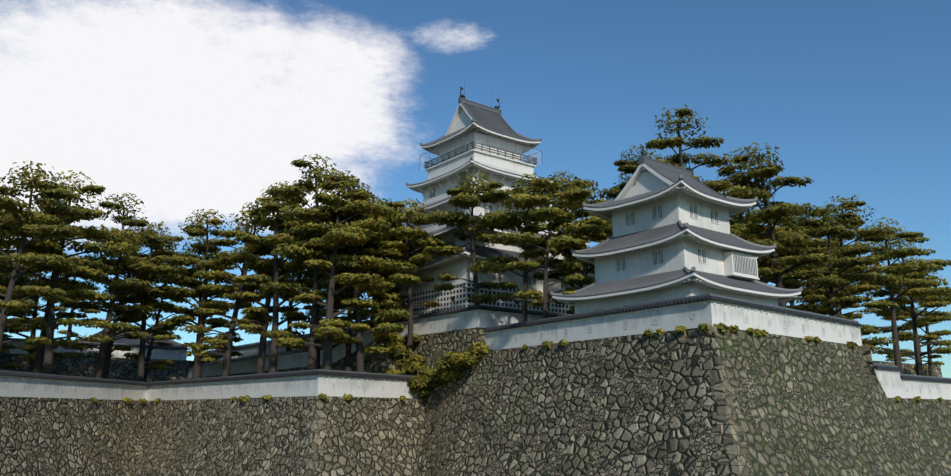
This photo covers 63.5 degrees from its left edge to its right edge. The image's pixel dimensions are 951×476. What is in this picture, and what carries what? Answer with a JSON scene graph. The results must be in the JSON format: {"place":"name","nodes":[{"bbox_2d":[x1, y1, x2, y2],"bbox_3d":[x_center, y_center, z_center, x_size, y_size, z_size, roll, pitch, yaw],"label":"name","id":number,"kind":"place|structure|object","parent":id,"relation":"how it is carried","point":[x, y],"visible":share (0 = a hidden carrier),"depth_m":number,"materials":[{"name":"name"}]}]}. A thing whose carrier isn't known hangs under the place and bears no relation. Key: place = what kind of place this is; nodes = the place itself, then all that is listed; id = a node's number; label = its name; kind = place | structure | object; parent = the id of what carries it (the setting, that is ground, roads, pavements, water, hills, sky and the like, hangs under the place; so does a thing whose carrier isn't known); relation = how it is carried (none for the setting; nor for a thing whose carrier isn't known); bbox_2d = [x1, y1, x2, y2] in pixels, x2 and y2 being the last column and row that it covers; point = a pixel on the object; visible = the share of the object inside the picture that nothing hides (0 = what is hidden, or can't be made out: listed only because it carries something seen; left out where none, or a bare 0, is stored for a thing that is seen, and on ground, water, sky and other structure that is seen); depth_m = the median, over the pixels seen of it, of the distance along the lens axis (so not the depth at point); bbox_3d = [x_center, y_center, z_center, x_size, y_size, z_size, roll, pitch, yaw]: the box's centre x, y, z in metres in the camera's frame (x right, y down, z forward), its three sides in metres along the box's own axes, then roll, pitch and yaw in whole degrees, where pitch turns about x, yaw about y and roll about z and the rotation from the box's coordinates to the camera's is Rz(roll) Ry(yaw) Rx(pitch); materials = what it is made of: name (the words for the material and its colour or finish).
{"place":"outdoors","nodes":[
{"label":"outdoors","id":0,"kind":"place"},
{"bbox_2d":[0,0,950,377],"label":"sky","id":1,"kind":"structure","parent":0,"point":[182,107],"materials":[{"name":"blue"}]},
{"bbox_3d":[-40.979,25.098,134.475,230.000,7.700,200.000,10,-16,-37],"label":"terrace earth","id":2,"kind":"structure","parent":0,"visible":0},
{"bbox_2d":[76,329,190,349],"bbox_3d":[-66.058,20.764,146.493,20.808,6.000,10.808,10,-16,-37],"label":"roof","id":3,"kind":"structure","parent":2,"relation":"on","point":[132,341],"depth_m":144.34,"materials":[{"name":"tile"}]},
{"bbox_2d":[3,305,569,377],"bbox_3d":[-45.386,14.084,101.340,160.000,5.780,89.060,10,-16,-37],"label":"plaster walls","id":4,"kind":"structure","parent":2,"relation":"on","point":[481,316],"depth_m":100.83,"materials":[{"name":"paint"}]},
{"bbox_2d":[0,327,941,407],"bbox_3d":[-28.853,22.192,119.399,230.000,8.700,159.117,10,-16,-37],"label":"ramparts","id":5,"kind":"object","parent":2,"relation":"on","point":[432,348],"visible":0.15,"depth_m":101.90,"materials":[{"name":"stone"}]},
{"bbox_2d":[0,104,950,403],"bbox_3d":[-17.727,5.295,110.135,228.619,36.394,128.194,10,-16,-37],"label":"pine trees","id":6,"kind":"object","parent":2,"relation":"on","point":[352,244],"visible":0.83,"depth_m":91.56,"materials":[{"name":"green plant"}]},
{"bbox_2d":[0,293,950,400],"bbox_3d":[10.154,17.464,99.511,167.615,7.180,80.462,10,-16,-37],"label":"plaster walls","id":7,"kind":"structure","parent":2,"relation":"on","point":[690,312],"depth_m":74.10,"materials":[{"name":"paint"}]},
{"bbox_2d":[387,87,594,316],"bbox_3d":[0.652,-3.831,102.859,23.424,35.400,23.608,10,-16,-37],"label":"castle keep","id":8,"kind":"structure","parent":2,"relation":"on","point":[477,138],"depth_m":97.19,"materials":[{"name":"paint"}]},
{"bbox_2d":[550,146,802,313],"bbox_3d":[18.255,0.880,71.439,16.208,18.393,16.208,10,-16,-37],"label":"corner turret","id":9,"kind":"object","parent":2,"relation":"on","point":[672,237],"visible":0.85,"depth_m":67.91,"materials":[{"name":"paint"}]},
{"label":"moat ground","id":10,"kind":"structure","parent":0,"visible":0},
{"bbox_2d":[0,326,950,475],"bbox_3d":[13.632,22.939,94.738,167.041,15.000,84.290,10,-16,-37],"label":"stone rampart","id":11,"kind":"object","parent":10,"relation":"on","point":[713,401],"visible":1,"depth_m":67.68,"materials":[{"name":"grey stone"}]}
]}

